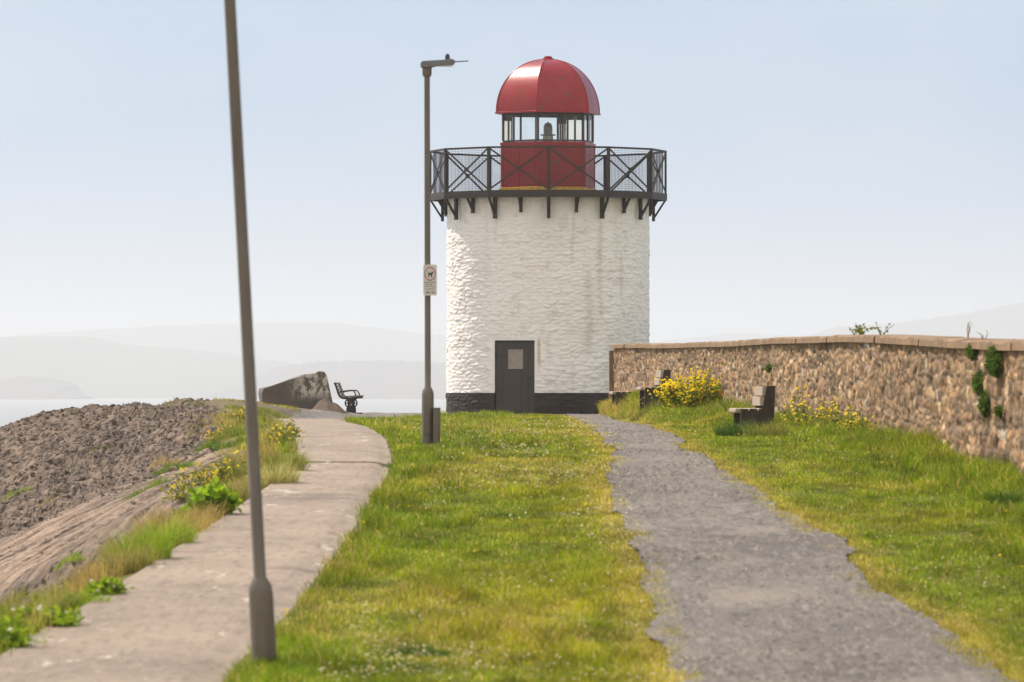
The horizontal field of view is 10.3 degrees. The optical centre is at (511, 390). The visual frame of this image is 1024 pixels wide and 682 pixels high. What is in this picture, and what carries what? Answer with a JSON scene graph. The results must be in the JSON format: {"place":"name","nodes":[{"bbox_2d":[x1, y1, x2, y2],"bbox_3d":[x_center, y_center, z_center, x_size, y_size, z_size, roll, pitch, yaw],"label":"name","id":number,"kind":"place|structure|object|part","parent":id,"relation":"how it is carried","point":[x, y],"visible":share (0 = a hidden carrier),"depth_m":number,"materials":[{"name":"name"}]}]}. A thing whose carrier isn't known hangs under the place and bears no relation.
{"place":"outdoors","nodes":[
{"label":"outdoors","id":0,"kind":"place"},
{"bbox_2d":[0,376,96,399],"bbox_3d":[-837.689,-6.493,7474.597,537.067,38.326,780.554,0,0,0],"label":"wooded headland","id":1,"kind":"structure","parent":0,"point":[28,388],"depth_m":7373.50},
{"bbox_2d":[0,336,299,397],"bbox_3d":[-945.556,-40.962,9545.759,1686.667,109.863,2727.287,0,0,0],"label":"hills","id":2,"kind":"structure","parent":0,"point":[95,367],"depth_m":9079.21,"materials":[{"name":"grey"}]},
{"bbox_2d":[0,406,303,656],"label":"bank grass","id":3,"kind":"structure","parent":0,"point":[82,579],"depth_m":50.44,"materials":[{"name":"green plant"}]},
{"bbox_2d":[0,419,391,681],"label":"concrete path","id":4,"kind":"structure","parent":0,"point":[183,615],"depth_m":44.19,"materials":[{"name":"grey concrete"}]},
{"bbox_2d":[0,398,445,426],"bbox_3d":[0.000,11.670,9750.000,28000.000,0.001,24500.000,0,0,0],"label":"sea","id":5,"kind":"structure","parent":0,"point":[12,411],"depth_m":4676.76,"materials":[{"name":"grey liquid"}]},
{"bbox_2d":[194,360,446,398],"bbox_3d":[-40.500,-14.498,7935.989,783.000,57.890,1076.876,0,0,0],"label":"distant hill","id":6,"kind":"structure","parent":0,"point":[388,379],"depth_m":7719.20,"materials":[{"name":"grey"}]},
{"bbox_2d":[5,322,799,363],"bbox_3d":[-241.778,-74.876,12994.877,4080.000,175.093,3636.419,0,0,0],"label":"hills","id":7,"kind":"structure","parent":0,"point":[298,343],"depth_m":12798.16,"materials":[{"name":"earth"},{"name":"grass"}]},
{"bbox_2d":[215,409,714,681],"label":"lawn grass","id":8,"kind":"structure","parent":0,"point":[518,623],"depth_m":45.80,"materials":[{"name":"green plant"}]},
{"bbox_2d":[0,398,1023,681],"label":"ground","id":9,"kind":"structure","parent":0,"point":[74,530],"depth_m":87.00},
{"bbox_2d":[0,593,32,614],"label":"grass tussock","id":10,"kind":"object","parent":9,"relation":"on","point":[15,605],"depth_m":49.56,"materials":[{"name":"green plant"}]},
{"bbox_2d":[1,485,34,501],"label":"grass tussock","id":11,"kind":"object","parent":9,"relation":"on","point":[9,493],"depth_m":106.02,"materials":[{"name":"green plant"}]},
{"bbox_2d":[0,581,47,608],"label":"grass tussock","id":12,"kind":"object","parent":9,"relation":"on","point":[19,595],"depth_m":61.20,"materials":[{"name":"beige plant"}]},
{"bbox_2d":[0,617,48,654],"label":"leafy weed","id":13,"kind":"object","parent":9,"relation":"on","point":[5,635],"visible":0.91,"depth_m":38.24,"materials":[{"name":"green plant"}]},
{"bbox_2d":[1,599,90,631],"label":"leafy weed","id":14,"kind":"object","parent":9,"relation":"on","point":[65,618],"visible":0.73,"depth_m":40.15,"materials":[{"name":"green plant"}]},
{"bbox_2d":[0,585,98,617],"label":"grass tussock","id":15,"kind":"object","parent":9,"relation":"on","point":[58,602],"depth_m":42.51,"materials":[{"name":"green plant"}]},
{"bbox_2d":[35,494,63,506],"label":"grass tussock","id":16,"kind":"object","parent":9,"relation":"on","point":[48,501],"depth_m":101.94,"materials":[{"name":"beige plant"}]},
{"bbox_2d":[55,489,69,493],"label":"boulder","id":17,"kind":"object","parent":9,"relation":"on","point":[64,491],"visible":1,"depth_m":102.35,"materials":[{"name":"grey stone"}]},
{"bbox_2d":[53,549,86,571],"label":"grass tussock","id":18,"kind":"object","parent":9,"relation":"on","point":[72,557],"depth_m":65.06,"materials":[{"name":"green plant"}]},
{"bbox_2d":[75,434,85,438],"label":"boulder","id":19,"kind":"object","parent":9,"relation":"on","point":[78,435],"visible":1,"depth_m":114.06,"materials":[{"name":"stone"}]},
{"bbox_2d":[47,587,114,609],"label":"grass tussock","id":20,"kind":"object","parent":9,"relation":"on","point":[81,600],"depth_m":42.52,"materials":[{"name":"green plant"}]},
{"bbox_2d":[79,474,87,480],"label":"boulder","id":21,"kind":"object","parent":9,"relation":"on","point":[83,476],"visible":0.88,"depth_m":105.53,"materials":[{"name":"stone"}]},
{"bbox_2d":[62,576,134,603],"bbox_3d":[-3.167,1.536,43.387,0.555,0.258,0.525,0,0,44],"label":"leafy weed","id":22,"kind":"object","parent":9,"relation":"on","point":[112,585],"visible":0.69,"depth_m":43.30,"materials":[{"name":"green plant"}]},
{"bbox_2d":[90,442,113,451],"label":"grass tussock","id":23,"kind":"object","parent":9,"relation":"on","point":[99,447],"depth_m":111.48,"materials":[{"name":"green plant"}]},
{"bbox_2d":[106,417,115,421],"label":"boulder","id":24,"kind":"object","parent":9,"relation":"on","point":[110,419],"visible":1,"depth_m":116.87,"materials":[{"name":"stone"}]},
{"bbox_2d":[0,397,225,563],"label":"loose rubble","id":25,"kind":"object","parent":9,"relation":"on","point":[107,434],"visible":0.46,"depth_m":110.58,"materials":[{"name":"grey stone"}]},
{"bbox_2d":[111,430,119,435],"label":"boulder","id":26,"kind":"object","parent":9,"relation":"on","point":[114,432],"visible":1,"depth_m":114.72,"materials":[{"name":"stone"}]},
{"bbox_2d":[94,528,143,557],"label":"grass tussock","id":27,"kind":"object","parent":9,"relation":"on","point":[109,543],"depth_m":62.39,"materials":[{"name":"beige plant"}]},
{"bbox_2d":[85,534,160,577],"bbox_3d":[-3.229,1.379,46.895,0.775,0.429,0.744,0,0,0],"label":"grass tussock","id":28,"kind":"object","parent":9,"relation":"on","point":[134,560],"depth_m":46.82,"materials":[{"name":"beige plant"}]},
{"bbox_2d":[104,521,159,551],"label":"grass tussock","id":29,"kind":"object","parent":9,"relation":"on","point":[140,531],"depth_m":62.76,"materials":[{"name":"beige plant"}]},
{"bbox_2d":[132,475,140,480],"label":"boulder","id":30,"kind":"object","parent":9,"relation":"on","point":[135,477],"visible":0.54,"depth_m":96.69,"materials":[{"name":"grey stone"}]},
{"bbox_2d":[83,522,193,567],"bbox_3d":[-3.151,1.328,47.818,1.114,0.537,1.112,0,0,0],"label":"grass tussock","id":31,"kind":"object","parent":9,"relation":"on","point":[161,548],"depth_m":47.72,"materials":[{"name":"green plant"}]},
{"bbox_2d":[122,476,171,501],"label":"grass tussock","id":32,"kind":"object","parent":9,"relation":"on","point":[157,483],"depth_m":75.44,"materials":[{"name":"green plant"}]},
{"bbox_2d":[125,500,173,536],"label":"grass tussock","id":33,"kind":"object","parent":9,"relation":"on","point":[159,514],"depth_m":63.04,"materials":[{"name":"beige plant"}]},
{"bbox_2d":[118,508,208,552],"bbox_3d":[-3.029,1.246,50.073,0.935,0.514,0.970,0,0,0],"label":"grass tussock","id":34,"kind":"object","parent":9,"relation":"on","point":[181,531],"depth_m":50.01,"materials":[{"name":"green plant"}]},
{"bbox_2d":[149,453,182,467],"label":"grass tussock","id":35,"kind":"object","parent":9,"relation":"on","point":[157,463],"depth_m":99.44,"materials":[{"name":"beige plant"}]},
{"bbox_2d":[168,466,177,470],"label":"boulder","id":36,"kind":"object","parent":9,"relation":"on","point":[171,468],"visible":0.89,"depth_m":94.36,"materials":[{"name":"grey stone"}]},
{"bbox_2d":[150,459,199,475],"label":"grass tussock","id":37,"kind":"object","parent":9,"relation":"on","point":[178,466],"depth_m":94.59,"materials":[{"name":"green plant"}]},
{"bbox_2d":[160,467,195,502],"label":"yellow weed","id":38,"kind":"object","parent":9,"relation":"on","point":[178,494],"visible":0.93,"depth_m":67.31,"materials":[{"name":"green plant"}]},
{"bbox_2d":[172,467,201,486],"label":"yellow weed","id":39,"kind":"object","parent":9,"relation":"on","point":[181,478],"visible":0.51,"depth_m":70.09,"materials":[{"name":"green plant"}]},
{"bbox_2d":[173,476,243,518],"bbox_3d":[-2.939,1.159,55.122,0.718,0.673,0.693,0,0,-40],"label":"leafy bush","id":40,"kind":"object","parent":9,"relation":"on","point":[219,493],"visible":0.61,"depth_m":54.99,"materials":[{"name":"green plant"}]},
{"bbox_2d":[185,457,236,488],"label":"yellow weed","id":41,"kind":"object","parent":9,"relation":"on","point":[202,476],"visible":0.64,"depth_m":68.87,"materials":[{"name":"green plant"}]},
{"bbox_2d":[193,437,236,452],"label":"grass tussock","id":42,"kind":"object","parent":9,"relation":"on","point":[216,446],"depth_m":98.15,"materials":[{"name":"green plant"}]},
{"bbox_2d":[201,425,231,445],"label":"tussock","id":43,"kind":"object","parent":9,"relation":"on","point":[214,435],"visible":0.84,"depth_m":104.38,"materials":[{"name":"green plant"}]},
{"bbox_2d":[199,451,247,483],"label":"grass tussock","id":44,"kind":"object","parent":9,"relation":"on","point":[241,469],"depth_m":69.30,"materials":[{"name":"green plant"}]},
{"bbox_2d":[204,450,246,484],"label":"yellow weed","id":45,"kind":"object","parent":9,"relation":"on","point":[220,470],"visible":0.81,"depth_m":67.68,"materials":[{"name":"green plant"}]},
{"bbox_2d":[212,416,241,424],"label":"grass tussock","id":46,"kind":"object","parent":9,"relation":"on","point":[217,422],"depth_m":112.41,"materials":[{"name":"beige plant"}]},
{"bbox_2d":[162,397,298,441],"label":"top grass","id":47,"kind":"structure","parent":9,"relation":"on","point":[258,402],"depth_m":120.81,"materials":[{"name":"green plant"}]},
{"bbox_2d":[228,405,244,423],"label":"yellow weed","id":48,"kind":"object","parent":9,"relation":"on","point":[241,415],"visible":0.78,"depth_m":111.89,"materials":[{"name":"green plant"}]},
{"bbox_2d":[210,470,266,502],"bbox_3d":[-2.875,1.031,58.809,0.866,0.497,0.840,0,0,21],"label":"grass tussock","id":49,"kind":"object","parent":9,"relation":"on","point":[243,494],"depth_m":58.71,"materials":[{"name":"green plant"}]},
{"bbox_2d":[216,422,262,440],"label":"grass tussock","id":50,"kind":"object","parent":9,"relation":"on","point":[228,433],"depth_m":103.57,"materials":[{"name":"green plant"}]},
{"bbox_2d":[224,404,270,417],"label":"grass tussock","id":51,"kind":"object","parent":9,"relation":"on","point":[244,410],"depth_m":122.06,"materials":[{"name":"green plant"}]},
{"bbox_2d":[224,0,276,662],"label":"street lamp","id":52,"kind":"object","parent":9,"relation":"on","point":[262,624],"visible":0.82,"depth_m":36.86,"materials":[{"name":"metal"}]},
{"bbox_2d":[240,655,295,670],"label":"grass tussock","id":53,"kind":"object","parent":9,"relation":"on","point":[279,661],"depth_m":36.66,"materials":[{"name":"green plant"}]},
{"bbox_2d":[258,419,286,428],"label":"grass tussock","id":54,"kind":"object","parent":9,"relation":"on","point":[266,425],"depth_m":105.22,"materials":[{"name":"green plant"}]},
{"bbox_2d":[237,453,308,488],"bbox_3d":[-2.590,0.890,61.890,0.987,0.462,0.997,0,0,0],"label":"grass tussock","id":55,"kind":"object","parent":9,"relation":"on","point":[290,477],"depth_m":61.77,"materials":[{"name":"green plant"}]},
{"bbox_2d":[257,406,293,418],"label":"grass tussock","id":56,"kind":"object","parent":9,"relation":"on","point":[278,415],"depth_m":123.37,"materials":[{"name":"green plant"}]},
{"bbox_2d":[262,422,294,446],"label":"yellow weed","id":57,"kind":"object","parent":9,"relation":"on","point":[282,433],"visible":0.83,"depth_m":75.89,"materials":[{"name":"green plant"}]},
{"bbox_2d":[259,441,316,475],"bbox_3d":[-2.606,0.787,64.988,1.003,0.464,0.962,0,0,0],"label":"grass tussock","id":58,"kind":"object","parent":9,"relation":"on","point":[300,460],"depth_m":64.91,"materials":[{"name":"green plant"}]},
{"bbox_2d":[281,415,304,440],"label":"yellow weed","id":59,"kind":"object","parent":9,"relation":"on","point":[296,431],"visible":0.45,"depth_m":77.67,"materials":[{"name":"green plant"}]},
{"bbox_2d":[264,660,324,676],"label":"grass tussock","id":60,"kind":"object","parent":9,"relation":"on","point":[299,668],"depth_m":36.29,"materials":[{"name":"green plant"}]},
{"bbox_2d":[380,461,412,468],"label":"grass tussock","id":61,"kind":"object","parent":9,"relation":"on","point":[388,466],"depth_m":66.75,"materials":[{"name":"green plant"}]},
{"bbox_2d":[387,643,455,657],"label":"grass tussock","id":62,"kind":"object","parent":9,"relation":"on","point":[428,649],"depth_m":37.95,"materials":[{"name":"green plant"}]},
{"bbox_2d":[289,408,556,419],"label":"gravel apron","id":63,"kind":"object","parent":9,"relation":"on","point":[313,414],"visible":0.39,"depth_m":140.32,"materials":[{"name":"grey gravel"}]},
{"bbox_2d":[258,371,332,408],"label":"concrete block","id":64,"kind":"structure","parent":63,"relation":"on","point":[308,391],"depth_m":145.40,"materials":[{"name":"grey concrete"}]},
{"bbox_2d":[313,398,347,413],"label":"earth mound","id":65,"kind":"object","parent":63,"relation":"on","point":[325,404],"visible":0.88,"depth_m":144.42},
{"bbox_2d":[334,382,363,413],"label":"iron bench","id":66,"kind":"object","parent":63,"relation":"on","point":[351,405],"visible":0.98,"depth_m":148.98,"materials":[{"name":"black paint"}]},
{"bbox_2d":[433,408,440,444],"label":"feeder cabinet","id":67,"kind":"object","parent":9,"relation":"on","point":[436,424],"visible":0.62,"depth_m":74.82,"materials":[{"name":"metal"}]},
{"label":"door","id":68,"kind":"part","parent":67,"relation":"part of","materials":[{"name":"metal"}]},
{"bbox_2d":[420,54,467,444],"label":"street lamp","id":69,"kind":"object","parent":9,"relation":"on","point":[427,391],"visible":0.97,"depth_m":74.96,"materials":[{"name":"metal"}]},
{"bbox_2d":[423,265,436,294],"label":"dog sign","id":70,"kind":"object","parent":69,"relation":"attached to","point":[429,279],"visible":1,"depth_m":74.88,"materials":[{"name":"white"}]},
{"bbox_2d":[485,409,512,415],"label":"grass tussock","id":71,"kind":"object","parent":9,"relation":"on","point":[502,413],"depth_m":143.45,"materials":[{"name":"green plant"}]},
{"bbox_2d":[477,511,522,518],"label":"grass tussock","id":72,"kind":"object","parent":9,"relation":"on","point":[503,514],"depth_m":55.35,"materials":[{"name":"green plant"}]},
{"bbox_2d":[430,56,666,413],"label":"lighthouse","id":73,"kind":"object","parent":9,"relation":"on","point":[547,270],"visible":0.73,"depth_m":155.70,"materials":[{"name":"paint"}]},
{"bbox_2d":[496,341,534,413],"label":"door","id":74,"kind":"structure","parent":73,"relation":"in","point":[515,360],"depth_m":155.45,"materials":[{"name":"brown paint"}]},
{"bbox_2d":[609,391,631,405],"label":"timber bench","id":75,"kind":"object","parent":9,"relation":"on","point":[616,395],"visible":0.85,"depth_m":141.99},
{"bbox_2d":[611,407,638,419],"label":"grass tussock","id":76,"kind":"object","parent":9,"relation":"on","point":[630,414],"depth_m":124.22,"materials":[{"name":"green plant"}]},
{"bbox_2d":[618,396,637,416],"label":"grass tussock","id":77,"kind":"object","parent":9,"relation":"on","point":[627,409],"depth_m":129.56,"materials":[{"name":"green plant"}]},
{"bbox_2d":[261,407,1022,672],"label":"buttercups","id":78,"kind":"object","parent":9,"relation":"on","point":[427,658],"visible":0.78,"depth_m":55.33,"materials":[{"name":"yellow plant"}]},
{"bbox_2d":[627,399,664,421],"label":"grass tussock","id":79,"kind":"object","parent":9,"relation":"on","point":[641,412],"depth_m":116.22,"materials":[{"name":"green plant"}]},
{"bbox_2d":[636,370,670,409],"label":"timber bench","id":80,"kind":"object","parent":9,"relation":"on","point":[661,375],"visible":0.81,"depth_m":119.00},
{"bbox_2d":[317,404,1023,681],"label":"daisies","id":81,"kind":"object","parent":9,"relation":"on","point":[471,646],"visible":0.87,"depth_m":45.62,"materials":[{"name":"white plant"}]},
{"bbox_2d":[644,366,721,407],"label":"yellow bush","id":82,"kind":"object","parent":9,"relation":"on","point":[693,394],"visible":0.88,"depth_m":114.23,"materials":[{"name":"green plant"}]},
{"bbox_2d":[695,362,722,404],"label":"yellow weed","id":83,"kind":"object","parent":9,"relation":"on","point":[709,385],"visible":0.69,"depth_m":113.72,"materials":[{"name":"green plant"}]},
{"bbox_2d":[705,415,762,436],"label":"grass tussock","id":84,"kind":"object","parent":9,"relation":"on","point":[729,431],"depth_m":81.87,"materials":[{"name":"green plant"}]},
{"bbox_2d":[729,386,775,427],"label":"timber bench","id":85,"kind":"object","parent":9,"relation":"on","point":[763,400],"visible":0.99,"depth_m":90.00,"materials":[{"name":"wood"}]},
{"bbox_2d":[735,418,794,437],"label":"grass tussock","id":86,"kind":"object","parent":9,"relation":"on","point":[758,431],"depth_m":80.22,"materials":[{"name":"green plant"}]},
{"bbox_2d":[776,385,838,428],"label":"yellow weed","id":87,"kind":"object","parent":9,"relation":"on","point":[823,408],"visible":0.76,"depth_m":88.26,"materials":[{"name":"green plant"}]},
{"bbox_2d":[609,334,1023,475],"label":"stone wall","id":88,"kind":"structure","parent":9,"relation":"on","point":[913,382],"depth_m":81.27,"materials":[{"name":"stone"}]},
{"bbox_2d":[764,363,771,372],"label":"wall fern","id":89,"kind":"object","parent":88,"relation":"attached to","point":[768,368],"depth_m":101.70,"materials":[{"name":"green plant"}]},
{"bbox_2d":[853,322,875,334],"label":"coping weed","id":90,"kind":"object","parent":88,"relation":"on","point":[859,329],"visible":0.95,"depth_m":85.21,"materials":[{"name":"green plant"}]},
{"bbox_2d":[875,322,894,334],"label":"coping weed","id":91,"kind":"object","parent":88,"relation":"on","point":[879,330],"visible":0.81,"depth_m":81.90,"materials":[{"name":"green"}]},
{"bbox_2d":[967,322,971,338],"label":"coping weed","id":92,"kind":"object","parent":88,"relation":"on","point":[968,330],"visible":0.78,"depth_m":69.80,"materials":[{"name":"brown"}]},
{"bbox_2d":[965,343,977,361],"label":"wall fern","id":93,"kind":"object","parent":88,"relation":"attached to","point":[970,354],"depth_m":67.60,"materials":[{"name":"green plant"}]},
{"bbox_2d":[970,369,983,395],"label":"wall fern","id":94,"kind":"object","parent":88,"relation":"attached to","point":[977,382],"depth_m":66.67,"materials":[{"name":"green plant"}]},
{"bbox_2d":[976,390,990,417],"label":"wall fern","id":95,"kind":"object","parent":88,"relation":"attached to","point":[983,405],"depth_m":66.08,"materials":[{"name":"green plant"}]},
{"bbox_2d":[984,345,1002,377],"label":"wall fern","id":96,"kind":"object","parent":88,"relation":"attached to","point":[993,365],"depth_m":64.77,"materials":[{"name":"green plant"}]},
{"bbox_2d":[993,404,1003,420],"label":"wall fern","id":97,"kind":"object","parent":88,"relation":"attached to","point":[998,410],"depth_m":64.53,"materials":[{"name":"green plant"}]},
{"bbox_2d":[829,403,878,432],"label":"yellow weed","id":98,"kind":"object","parent":9,"relation":"on","point":[851,421],"visible":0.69,"depth_m":81.83,"materials":[{"name":"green plant"}]},
{"bbox_2d":[979,486,1023,506],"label":"grass tussock","id":99,"kind":"object","parent":9,"relation":"on","point":[1002,495],"depth_m":57.12,"materials":[{"name":"green plant"}]},
{"bbox_2d":[0,0,1023,342],"label":"sky","id":100,"kind":"structure","parent":0,"point":[831,163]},
{"bbox_2d":[565,414,1016,681],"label":"gravel track","id":101,"kind":"structure","parent":0,"point":[669,484],"depth_m":43.96,"materials":[{"name":"grey gravel"}]},
{"bbox_2d":[594,390,1023,681],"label":"verge grass","id":102,"kind":"structure","parent":0,"point":[943,470],"depth_m":58.17,"materials":[{"name":"green plant"}]},
{"bbox_2d":[800,302,1023,338],"bbox_3d":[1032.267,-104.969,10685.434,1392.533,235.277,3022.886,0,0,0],"label":"inland hill","id":103,"kind":"structure","parent":0,"point":[1004,322],"depth_m":10766.49,"materials":[{"name":"grey"}]}
]}

